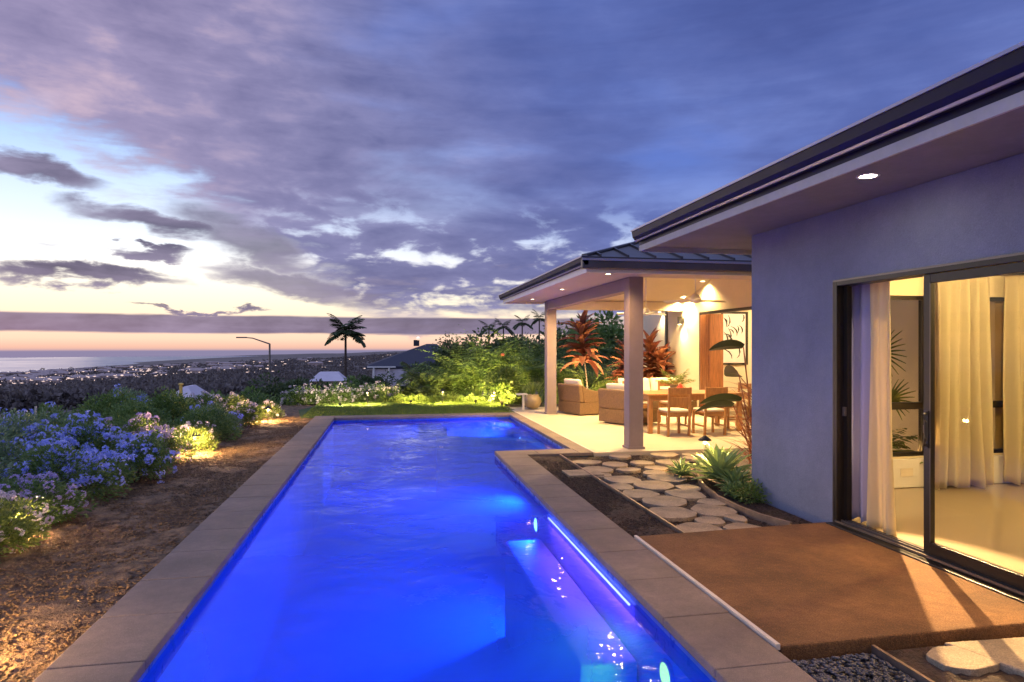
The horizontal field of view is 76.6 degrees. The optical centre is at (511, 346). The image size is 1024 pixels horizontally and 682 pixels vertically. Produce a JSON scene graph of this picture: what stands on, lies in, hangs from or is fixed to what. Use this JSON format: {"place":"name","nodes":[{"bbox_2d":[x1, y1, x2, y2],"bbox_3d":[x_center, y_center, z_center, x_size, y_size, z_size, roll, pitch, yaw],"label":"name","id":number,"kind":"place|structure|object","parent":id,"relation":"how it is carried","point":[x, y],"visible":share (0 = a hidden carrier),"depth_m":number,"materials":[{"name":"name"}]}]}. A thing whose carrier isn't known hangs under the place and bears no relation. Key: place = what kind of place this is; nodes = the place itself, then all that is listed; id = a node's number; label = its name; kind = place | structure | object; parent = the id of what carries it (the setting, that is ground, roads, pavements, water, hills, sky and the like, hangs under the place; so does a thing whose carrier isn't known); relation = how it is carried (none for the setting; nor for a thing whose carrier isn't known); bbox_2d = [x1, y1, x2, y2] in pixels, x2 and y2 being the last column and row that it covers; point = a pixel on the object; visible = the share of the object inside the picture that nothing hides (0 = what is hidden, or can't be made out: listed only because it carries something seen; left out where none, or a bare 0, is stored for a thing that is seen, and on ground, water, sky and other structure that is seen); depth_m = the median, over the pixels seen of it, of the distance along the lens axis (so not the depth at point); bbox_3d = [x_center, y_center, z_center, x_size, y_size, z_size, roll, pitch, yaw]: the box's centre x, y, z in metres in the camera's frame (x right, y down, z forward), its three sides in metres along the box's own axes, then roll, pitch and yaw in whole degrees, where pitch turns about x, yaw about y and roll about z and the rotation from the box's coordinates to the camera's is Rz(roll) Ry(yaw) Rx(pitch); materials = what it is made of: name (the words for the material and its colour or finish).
{"place":"outdoors","nodes":[
{"label":"outdoors","id":0,"kind":"place"},
{"bbox_2d":[0,356,249,371],"bbox_3d":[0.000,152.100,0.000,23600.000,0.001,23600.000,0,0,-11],"label":"sea","id":1,"kind":"structure","parent":0,"point":[21,364],"depth_m":6790.64,"materials":[{"name":"liquid"}]},
{"bbox_2d":[0,404,322,681],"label":"garden bed","id":2,"kind":"object","parent":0,"point":[19,654],"visible":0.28,"depth_m":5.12,"materials":[{"name":"brown soil"}]},
{"bbox_2d":[0,457,28,493],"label":"flowering shrub","id":3,"kind":"object","parent":2,"relation":"on","point":[18,466],"visible":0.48,"depth_m":6.50,"materials":[{"name":"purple plant"}]},
{"bbox_2d":[0,490,51,562],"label":"flowering shrub","id":4,"kind":"object","parent":2,"relation":"on","point":[22,525],"visible":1,"depth_m":5.15,"materials":[{"name":"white plant"}]},
{"bbox_2d":[0,418,58,484],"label":"flowering shrub","id":5,"kind":"object","parent":2,"relation":"on","point":[14,448],"visible":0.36,"depth_m":7.26,"materials":[{"name":"blue plant"}]},
{"bbox_2d":[0,407,70,467],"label":"flowering shrub","id":6,"kind":"object","parent":2,"relation":"on","point":[25,431],"visible":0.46,"depth_m":8.90,"materials":[{"name":"blue plant"}]},
{"bbox_2d":[0,401,83,443],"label":"flowering shrub","id":7,"kind":"object","parent":2,"relation":"on","point":[50,418],"visible":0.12,"depth_m":10.04,"materials":[{"name":"blue plant"}]},
{"bbox_2d":[0,471,97,530],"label":"flowering shrub","id":8,"kind":"object","parent":2,"relation":"on","point":[59,499],"visible":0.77,"depth_m":6.06,"materials":[{"name":"plant"}]},
{"bbox_2d":[0,438,138,503],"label":"flowering shrub","id":9,"kind":"object","parent":2,"relation":"on","point":[51,457],"visible":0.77,"depth_m":6.89,"materials":[{"name":"blue plant"}]},
{"bbox_2d":[16,410,133,476],"bbox_3d":[-5.644,1.286,8.475,1.156,0.883,1.464,0,0,26],"label":"flowering shrub","id":10,"kind":"object","parent":2,"relation":"on","point":[97,438],"visible":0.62,"depth_m":8.50,"materials":[{"name":"blue plant"}]},
{"bbox_2d":[64,387,153,431],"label":"leafy shrub","id":11,"kind":"object","parent":2,"relation":"on","point":[98,406],"visible":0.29,"depth_m":12.06,"materials":[{"name":"green plant"}]},
{"bbox_2d":[81,430,180,485],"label":"flowering shrub","id":12,"kind":"object","parent":2,"relation":"on","point":[152,456],"visible":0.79,"depth_m":7.93,"materials":[{"name":"blue plant"}]},
{"bbox_2d":[98,412,169,451],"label":"flowering shrub","id":13,"kind":"object","parent":2,"relation":"on","point":[137,425],"visible":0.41,"depth_m":9.98,"materials":[{"name":"green plant"}]},
{"bbox_2d":[101,396,175,428],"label":"leafy shrub","id":14,"kind":"object","parent":2,"relation":"on","point":[133,410],"visible":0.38,"depth_m":11.36,"materials":[{"name":"green plant"}]},
{"bbox_2d":[131,425,199,464],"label":"flowering shrub","id":15,"kind":"object","parent":2,"relation":"on","point":[172,439],"visible":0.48,"depth_m":9.32,"materials":[{"name":"green plant"}]},
{"bbox_2d":[142,385,199,425],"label":"leafy shrub","id":16,"kind":"object","parent":2,"relation":"on","point":[177,405],"visible":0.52,"depth_m":12.72,"materials":[{"name":"green plant"}]},
{"bbox_2d":[168,421,224,451],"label":"flowering shrub","id":17,"kind":"object","parent":2,"relation":"on","point":[205,437],"visible":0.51,"depth_m":10.29,"materials":[{"name":"white plant"}]},
{"bbox_2d":[164,402,241,441],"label":"leafy shrub","id":18,"kind":"object","parent":2,"relation":"on","point":[220,418],"visible":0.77,"depth_m":11.36,"materials":[{"name":"green plant"}]},
{"bbox_2d":[183,401,245,434],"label":"flowering shrub","id":19,"kind":"object","parent":2,"relation":"on","point":[235,417],"visible":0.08,"depth_m":12.40,"materials":[{"name":"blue plant"}]},
{"bbox_2d":[199,391,248,413],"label":"flowering shrub","id":20,"kind":"object","parent":2,"relation":"on","point":[228,402],"visible":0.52,"depth_m":14.38,"materials":[{"name":"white plant"}]},
{"bbox_2d":[227,401,264,426],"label":"flowering shrub","id":21,"kind":"object","parent":2,"relation":"on","point":[254,412],"visible":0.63,"depth_m":13.48,"materials":[{"name":"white plant"}]},
{"bbox_2d":[258,399,286,418],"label":"flowering shrub","id":22,"kind":"object","parent":2,"relation":"on","point":[276,409],"visible":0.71,"depth_m":15.02,"materials":[{"name":"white plant"}]},
{"bbox_2d":[0,351,751,496],"bbox_3d":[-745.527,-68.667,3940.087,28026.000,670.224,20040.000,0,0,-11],"label":"ground","id":23,"kind":"structure","parent":0,"point":[297,356],"depth_m":6179.75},
{"bbox_2d":[0,352,398,412],"bbox_3d":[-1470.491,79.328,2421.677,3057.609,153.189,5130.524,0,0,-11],"label":"woodland","id":24,"kind":"object","parent":23,"relation":"on","point":[68,394],"visible":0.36,"depth_m":328.29,"materials":[{"name":"green plant"}]},
{"bbox_2d":[221,385,287,404],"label":"flowering bush","id":25,"kind":"object","parent":23,"relation":"on","point":[260,399],"visible":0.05,"depth_m":25.33,"materials":[{"name":"green plant"}]},
{"bbox_2d":[245,370,334,404],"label":"flowering bush","id":26,"kind":"object","parent":23,"relation":"on","point":[279,388],"visible":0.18,"depth_m":31.70,"materials":[{"name":"green plant"}]},
{"bbox_2d":[278,385,312,405],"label":"hedge shrub","id":27,"kind":"object","parent":23,"relation":"on","point":[291,396],"visible":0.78,"depth_m":18.40,"materials":[{"name":"green plant"}]},
{"bbox_2d":[289,383,323,404],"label":"hedge shrub","id":28,"kind":"object","parent":23,"relation":"on","point":[310,391],"visible":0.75,"depth_m":18.51,"materials":[{"name":"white plant"}]},
{"bbox_2d":[310,371,346,385],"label":"building","id":29,"kind":"structure","parent":23,"relation":"on","point":[332,377],"depth_m":46.44,"materials":[{"name":"white"}]},
{"bbox_2d":[326,382,359,402],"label":"hedge shrub","id":30,"kind":"object","parent":23,"relation":"on","point":[345,390],"visible":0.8,"depth_m":19.01,"materials":[{"name":"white plant"}]},
{"bbox_2d":[324,313,366,377],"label":"palm tree","id":31,"kind":"object","parent":23,"relation":"on","point":[357,337],"visible":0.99,"depth_m":60.01,"materials":[{"name":"green plant"}]},
{"bbox_2d":[351,370,397,389],"bbox_3d":[-8.522,2.901,39.117,3.007,3.048,3.257,0,0,-38],"label":"garden tree","id":32,"kind":"object","parent":23,"relation":"on","point":[367,379],"visible":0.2,"depth_m":38.85,"materials":[{"name":"green plant"}]},
{"bbox_2d":[366,340,441,387],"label":"neighbouring house","id":33,"kind":"structure","parent":23,"relation":"on","point":[390,364],"depth_m":54.56,"materials":[{"name":"white paint"}]},
{"bbox_2d":[396,376,441,396],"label":"shrub","id":34,"kind":"object","parent":23,"relation":"on","point":[425,391],"visible":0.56,"depth_m":19.97,"materials":[{"name":"green plant"}]},
{"bbox_2d":[392,365,471,396],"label":"palm clump","id":35,"kind":"object","parent":23,"relation":"on","point":[421,382],"visible":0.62,"depth_m":20.57,"materials":[{"name":"green plant"}]},
{"bbox_2d":[410,343,496,396],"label":"palm clump","id":36,"kind":"object","parent":23,"relation":"on","point":[461,375],"visible":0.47,"depth_m":21.25,"materials":[{"name":"green plant"}]},
{"bbox_2d":[431,333,484,391],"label":"garden tree","id":37,"kind":"object","parent":23,"relation":"on","point":[449,349],"visible":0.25,"depth_m":44.58,"materials":[{"name":"green plant"}]},
{"bbox_2d":[411,334,542,395],"bbox_3d":[-1.235,0.699,21.116,4.348,2.314,3.999,0,0,40],"label":"palm clump","id":38,"kind":"object","parent":23,"relation":"on","point":[485,371],"visible":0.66,"depth_m":20.79,"materials":[{"name":"green plant"}]},
{"bbox_2d":[425,331,559,393],"bbox_3d":[-0.590,0.543,21.836,4.606,2.626,4.531,0,0,-11],"label":"palm clump","id":39,"kind":"object","parent":23,"relation":"on","point":[485,351],"visible":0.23,"depth_m":21.59,"materials":[{"name":"green plant"}]},
{"bbox_2d":[479,353,521,404],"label":"leafy bush","id":40,"kind":"object","parent":23,"relation":"on","point":[506,393],"visible":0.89,"depth_m":18.17,"materials":[{"name":"green plant"}]},
{"bbox_2d":[461,325,543,383],"bbox_3d":[-0.008,1.387,40.660,5.881,5.503,5.430,0,0,25],"label":"garden tree","id":41,"kind":"object","parent":23,"relation":"on","point":[495,344],"visible":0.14,"depth_m":39.66,"materials":[{"name":"green plant"}]},
{"bbox_2d":[452,326,591,395],"bbox_3d":[0.433,0.615,20.724,4.906,2.587,4.310,0,0,-11],"label":"palm clump","id":42,"kind":"object","parent":23,"relation":"on","point":[528,368],"visible":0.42,"depth_m":20.37,"materials":[{"name":"green plant"}]},
{"bbox_2d":[480,358,584,402],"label":"palm clump","id":43,"kind":"object","parent":23,"relation":"on","point":[521,389],"visible":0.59,"depth_m":18.26,"materials":[{"name":"green plant"}]},
{"bbox_2d":[470,320,610,398],"bbox_3d":[0.805,0.489,21.730,4.809,2.731,4.838,0,0,13],"label":"palm clump","id":44,"kind":"object","parent":23,"relation":"on","point":[538,359],"visible":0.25,"depth_m":21.21,"materials":[{"name":"green plant"}]},
{"bbox_2d":[507,320,590,379],"bbox_3d":[3.145,1.354,39.230,6.333,5.926,5.848,0,0,-38],"label":"garden tree","id":45,"kind":"object","parent":23,"relation":"on","point":[557,335],"visible":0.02,"depth_m":37.86,"materials":[{"name":"green plant"}]},
{"bbox_2d":[504,341,611,406],"bbox_3d":[1.499,0.791,19.680,3.995,2.132,3.925,0,0,-11],"label":"palm clump","id":46,"kind":"object","parent":23,"relation":"on","point":[563,370],"visible":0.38,"depth_m":19.35,"materials":[{"name":"green plant"}]},
{"bbox_2d":[511,320,622,381],"bbox_3d":[2.011,0.331,22.457,4.571,3.050,3.872,0,0,-1],"label":"palm clump","id":47,"kind":"object","parent":23,"relation":"on","point":[541,352],"visible":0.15,"depth_m":22.18,"materials":[{"name":"green plant"}]},
{"bbox_2d":[538,363,623,403],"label":"palm clump","id":48,"kind":"object","parent":23,"relation":"on","point":[603,382],"visible":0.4,"depth_m":18.38,"materials":[{"name":"green plant"}]},
{"bbox_2d":[556,310,609,388],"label":"ti plant","id":49,"kind":"object","parent":23,"relation":"on","point":[582,328],"visible":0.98,"depth_m":17.56,"materials":[{"name":"red plant"}]},
{"bbox_2d":[562,310,623,379],"bbox_3d":[4.755,0.665,35.520,4.500,5.582,5.532,0,0,-11],"label":"garden tree","id":50,"kind":"object","parent":23,"relation":"on","point":[608,331],"visible":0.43,"depth_m":34.37,"materials":[{"name":"green plant"}]},
{"bbox_2d":[606,339,623,382],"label":"ti plant","id":51,"kind":"object","parent":23,"relation":"on","point":[619,372],"visible":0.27,"depth_m":17.92,"materials":[{"name":"red plant"}]},
{"bbox_2d":[559,454,685,532],"bbox_3d":[1.110,1.653,7.650,0.020,0.094,4.220,0,0,-11],"label":"metal edging","id":52,"kind":"object","parent":23,"relation":"on","point":[653,514],"visible":0.36,"depth_m":6.85,"materials":[{"name":"metal"}]},
{"bbox_2d":[643,327,675,381],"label":"ti plant","id":53,"kind":"object","parent":23,"relation":"on","point":[655,360],"visible":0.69,"depth_m":16.67,"materials":[{"name":"red plant"}]},
{"bbox_2d":[695,339,751,463],"bbox_3d":[3.423,0.778,8.874,1.532,1.758,2.072,0,0,23],"label":"paddle leaf plant","id":54,"kind":"object","parent":23,"relation":"on","point":[722,400],"visible":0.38,"depth_m":8.76,"materials":[{"name":"green plant"}]},
{"bbox_2d":[726,477,771,504],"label":"ground fern","id":55,"kind":"object","parent":23,"relation":"on","point":[750,491],"visible":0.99,"depth_m":6.99,"materials":[{"name":"green plant"}]},
{"bbox_2d":[498,41,1023,602],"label":"house","id":56,"kind":"structure","parent":23,"relation":"on","point":[786,253],"depth_m":6.03,"materials":[{"name":"beige"}]},
{"bbox_2d":[700,314,722,416],"bbox_3d":[4.604,0.415,14.969,0.300,2.330,0.539,0,0,-11],"label":"folding door","id":57,"kind":"structure","parent":56,"relation":"in","point":[711,325],"depth_m":14.73,"materials":[{"name":"brown wood"}]},
{"bbox_2d":[721,312,747,364],"bbox_3d":[5.506,-0.214,16.059,0.718,1.314,0.049,0,0,-11],"label":"picture","id":58,"kind":"object","parent":56,"relation":"attached to","point":[735,325],"visible":0.75,"depth_m":16.06,"materials":[{"name":"beige paper"}]},
{"bbox_2d":[890,296,923,456],"bbox_3d":[4.345,0.335,7.470,0.920,1.850,0.060,0,0,-11],"label":"window","id":59,"kind":"structure","parent":56,"relation":"in","point":[919,405],"depth_m":7.52,"materials":[{"name":"brown metal"}]},
{"bbox_2d":[826,252,1023,602],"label":"sliding door","id":60,"kind":"structure","parent":56,"relation":"in","point":[1004,581],"depth_m":4.90,"materials":[{"name":"brown metal"}]},
{"bbox_3d":[3.519,-0.840,4.148,0.080,0.020,3.640,0,0,-11],"label":"curtain track","id":61,"kind":"object","parent":56,"relation":"attached to","visible":0},
{"bbox_2d":[852,284,870,522],"bbox_3d":[3.184,0.385,5.864,0.135,2.410,0.343,0,0,-11],"label":"curtain","id":62,"kind":"object","parent":61,"relation":"hanging from","point":[861,343],"visible":0.56,"depth_m":5.83,"materials":[{"name":"white fabric"}]},
{"bbox_2d":[866,281,896,536],"bbox_3d":[3.160,0.392,5.581,0.100,2.425,0.368,0,0,-7],"label":"curtain","id":63,"kind":"object","parent":61,"relation":"hanging from","point":[880,499],"visible":0.91,"depth_m":5.58,"materials":[{"name":"fabric"}]},
{"bbox_3d":[5.361,-0.850,7.428,3.900,0.028,0.028,0,0,-11],"label":"curtain rod","id":64,"kind":"object","parent":56,"relation":"attached to","visible":0},
{"bbox_2d":[935,277,993,489],"bbox_3d":[5.119,0.390,7.347,0.726,2.420,0.223,0,0,-11],"label":"curtain","id":65,"kind":"object","parent":64,"relation":"hanging from","point":[964,453],"visible":0.96,"depth_m":7.34,"materials":[{"name":"fabric"}]},
{"bbox_2d":[1003,276,1023,485],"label":"curtain","id":66,"kind":"object","parent":64,"relation":"hanging from","point":[1013,396],"visible":1,"depth_m":7.50,"materials":[{"name":"fabric"}]},
{"bbox_2d":[871,645,934,681],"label":"metal edging","id":67,"kind":"object","parent":23,"relation":"on","point":[911,672],"visible":0.4,"depth_m":3.36,"materials":[{"name":"metal"}]},
{"bbox_2d":[891,330,914,419],"bbox_3d":[4.683,0.658,8.651,1.133,2.089,0.864,0,0,-31],"label":"fan palm","id":68,"kind":"object","parent":23,"relation":"on","point":[896,395],"visible":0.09,"depth_m":8.60,"materials":[{"name":"green plant"}]},
{"bbox_2d":[892,428,922,463],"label":"palm clump","id":69,"kind":"object","parent":23,"relation":"on","point":[896,445],"visible":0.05,"depth_m":8.33,"materials":[{"name":"green plant"}]},
{"bbox_2d":[886,645,1023,681],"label":"bed","id":70,"kind":"object","parent":23,"relation":"on","point":[915,658],"visible":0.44,"depth_m":3.32,"materials":[{"name":"brown soil"}]},
{"bbox_2d":[926,646,999,676],"bbox_3d":[2.386,1.684,3.431,0.361,0.092,0.256,0,0,-11],"label":"stepping stone","id":71,"kind":"object","parent":70,"relation":"on","point":[955,660],"visible":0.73,"depth_m":3.38,"materials":[{"name":"beige stone"}]},
{"bbox_2d":[944,637,1023,676],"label":"stone slab","id":72,"kind":"structure","parent":70,"relation":"on","point":[1007,654],"depth_m":3.50,"materials":[{"name":"beige stone"}]},
{"bbox_2d":[299,401,517,417],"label":"lawn","id":73,"kind":"structure","parent":0,"point":[302,411],"depth_m":16.91,"materials":[{"name":"plant"}]},
{"bbox_2d":[33,412,817,681],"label":"swimming pool","id":74,"kind":"structure","parent":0,"point":[130,634],"depth_m":4.37,"materials":[{"name":"paint"}]},
{"bbox_2d":[141,418,711,681],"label":"water","id":75,"kind":"structure","parent":74,"relation":"in","point":[444,550],"depth_m":4.56,"materials":[{"name":"blue liquid"}]},
{"bbox_2d":[0,0,1023,357],"label":"sky","id":76,"kind":"structure","parent":0,"point":[178,177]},
{"bbox_2d":[531,456,673,536],"bbox_3d":[0.863,1.645,7.614,0.470,0.073,4.220,0,0,-11],"label":"mulch strip","id":77,"kind":"object","parent":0,"point":[630,513],"visible":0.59,"depth_m":6.36,"materials":[{"name":"brown soil"}]},
{"bbox_2d":[562,469,603,477],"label":"stepping stone","id":78,"kind":"object","parent":77,"relation":"on","point":[582,473],"visible":0.73,"depth_m":8.26,"materials":[{"name":"beige stone"}]},
{"bbox_2d":[532,456,676,537],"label":"bark chips","id":79,"kind":"object","parent":77,"relation":"on","point":[587,492],"visible":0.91,"depth_m":7.09,"materials":[{"name":"brown wood"}]},
{"bbox_2d":[513,409,751,458],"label":"patio floor","id":80,"kind":"structure","parent":0,"point":[592,432],"depth_m":11.88,"materials":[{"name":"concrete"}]},
{"bbox_2d":[558,378,598,414],"bbox_3d":[1.712,1.165,15.633,0.897,0.810,0.920,0,0,-29],"label":"wicker armchair","id":81,"kind":"object","parent":80,"relation":"on","point":[575,396],"visible":0.83,"depth_m":15.23,"materials":[{"name":"brown wicker"}]},
{"bbox_2d":[598,383,658,423],"bbox_3d":[2.451,1.165,13.682,0.897,0.810,0.920,0,0,-39],"label":"wicker armchair","id":82,"kind":"object","parent":80,"relation":"on","point":[611,402],"visible":0.45,"depth_m":13.49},
{"bbox_2d":[618,378,696,412],"bbox_3d":[3.439,1.165,15.693,1.900,0.810,0.897,0,0,-11],"label":"wicker sofa","id":83,"kind":"object","parent":80,"relation":"on","point":[652,384],"visible":0.11,"depth_m":15.89,"materials":[{"name":"white fabric"}]},
{"bbox_2d":[657,387,691,436],"bbox_3d":[2.942,1.160,11.758,0.464,0.880,0.510,0,0,-11],"label":"dining chair","id":84,"kind":"object","parent":80,"relation":"on","point":[669,412],"visible":1,"depth_m":11.56,"materials":[{"name":"brown wood"}]},
{"bbox_2d":[643,390,744,433],"bbox_3d":[3.364,1.235,12.597,1.960,0.730,0.998,0,0,-11],"label":"dining table","id":85,"kind":"object","parent":80,"relation":"on","point":[650,396],"visible":0.38,"depth_m":12.13,"materials":[{"name":"brown wood"}]},
{"bbox_2d":[692,387,727,435],"bbox_3d":[3.617,1.160,11.866,0.464,0.880,0.510,0,0,-13],"label":"dining chair","id":86,"kind":"object","parent":80,"relation":"on","point":[713,412],"visible":0.82,"depth_m":11.70,"materials":[{"name":"brown wood"}]},
{"bbox_2d":[717,382,750,428],"bbox_3d":[4.431,1.160,12.951,0.510,0.880,0.464,0,0,-11],"label":"dining chair","id":87,"kind":"object","parent":80,"relation":"on","point":[728,412],"visible":0.41,"depth_m":12.79,"materials":[{"name":"brown wood"}]},
{"bbox_2d":[566,455,811,528],"bbox_3d":[1.816,1.666,7.794,1.410,0.036,4.220,0,0,-11],"label":"paving bed","id":88,"kind":"object","parent":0,"point":[766,508],"visible":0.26,"depth_m":7.20,"materials":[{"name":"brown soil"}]},
{"bbox_2d":[604,476,641,484],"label":"stepping stone","id":89,"kind":"object","parent":88,"relation":"on","point":[630,480],"visible":0.75,"depth_m":7.97,"materials":[{"name":"beige stone"}]},
{"bbox_2d":[623,489,659,500],"bbox_3d":[1.427,1.650,7.232,0.423,0.040,0.405,0,0,-11],"label":"stepping stone","id":90,"kind":"object","parent":88,"relation":"on","point":[637,494],"visible":0.62,"depth_m":7.21,"materials":[{"name":"beige stone"}]},
{"bbox_2d":[633,480,674,492],"bbox_3d":[1.682,1.650,7.665,0.463,0.040,0.510,0,0,-11],"label":"stepping stone","id":91,"kind":"object","parent":88,"relation":"on","point":[657,486],"visible":0.83,"depth_m":7.63,"materials":[{"name":"beige stone"}]},
{"bbox_2d":[642,495,686,507],"bbox_3d":[1.624,1.650,6.892,0.471,0.040,0.476,0,0,38],"label":"stepping stone","id":92,"kind":"object","parent":88,"relation":"on","point":[661,501],"visible":0.8,"depth_m":6.84,"materials":[{"name":"beige stone"}]},
{"bbox_2d":[647,474,686,484],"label":"stepping stone","id":93,"kind":"object","parent":88,"relation":"on","point":[673,479],"visible":0.9,"depth_m":8.01,"materials":[{"name":"beige stone"}]},
{"bbox_2d":[649,507,696,521],"bbox_3d":[1.577,1.648,6.389,0.468,0.044,0.445,0,0,-11],"label":"stepping stone","id":94,"kind":"object","parent":88,"relation":"on","point":[675,514],"visible":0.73,"depth_m":6.33,"materials":[{"name":"beige stone"}]},
{"bbox_2d":[667,456,698,477],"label":"agave","id":95,"kind":"object","parent":88,"relation":"on","point":[680,469],"visible":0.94,"depth_m":8.12,"materials":[{"name":"green plant"}]},
{"bbox_2d":[665,489,705,500],"bbox_3d":[1.933,1.649,7.200,0.386,0.043,0.476,0,0,-11],"label":"stepping stone","id":96,"kind":"object","parent":88,"relation":"on","point":[689,495],"visible":0.72,"depth_m":7.15,"materials":[{"name":"beige stone"}]},
{"bbox_2d":[676,522,722,532],"bbox_3d":[1.666,1.650,5.816,0.402,0.040,0.438,0,0,30],"label":"stepping stone","id":97,"kind":"object","parent":88,"relation":"on","point":[686,527],"visible":0.35,"depth_m":5.85,"materials":[{"name":"beige stone"}]},
{"bbox_2d":[691,504,737,518],"bbox_3d":[2.008,1.650,6.484,0.456,0.039,0.440,0,0,36],"label":"stepping stone","id":98,"kind":"object","parent":88,"relation":"on","point":[710,510],"visible":0.78,"depth_m":6.47,"materials":[{"name":"beige stone"}]},
{"bbox_2d":[682,444,751,480],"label":"agave","id":99,"kind":"object","parent":88,"relation":"on","point":[717,460],"visible":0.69,"depth_m":7.70,"materials":[{"name":"green plant"}]},
{"bbox_2d":[708,465,751,485],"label":"agave","id":100,"kind":"object","parent":88,"relation":"on","point":[734,474],"visible":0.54,"depth_m":7.36,"materials":[{"name":"green plant"}]},
{"bbox_2d":[697,473,791,525],"bbox_3d":[2.321,1.645,7.017,0.264,0.110,2.310,0,0,-5],"label":"metal edging","id":101,"kind":"object","parent":88,"relation":"on","point":[753,514],"visible":0.59,"depth_m":6.38,"materials":[{"name":"metal"}]},
{"bbox_2d":[639,522,1023,660],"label":"garden pad","id":102,"kind":"object","parent":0,"point":[807,591],"visible":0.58,"depth_m":4.24,"materials":[{"name":"concrete"}]},
{"bbox_2d":[791,653,917,681],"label":"gravel","id":103,"kind":"structure","parent":0,"point":[822,676],"depth_m":3.34,"materials":[{"name":"grey gravel"}]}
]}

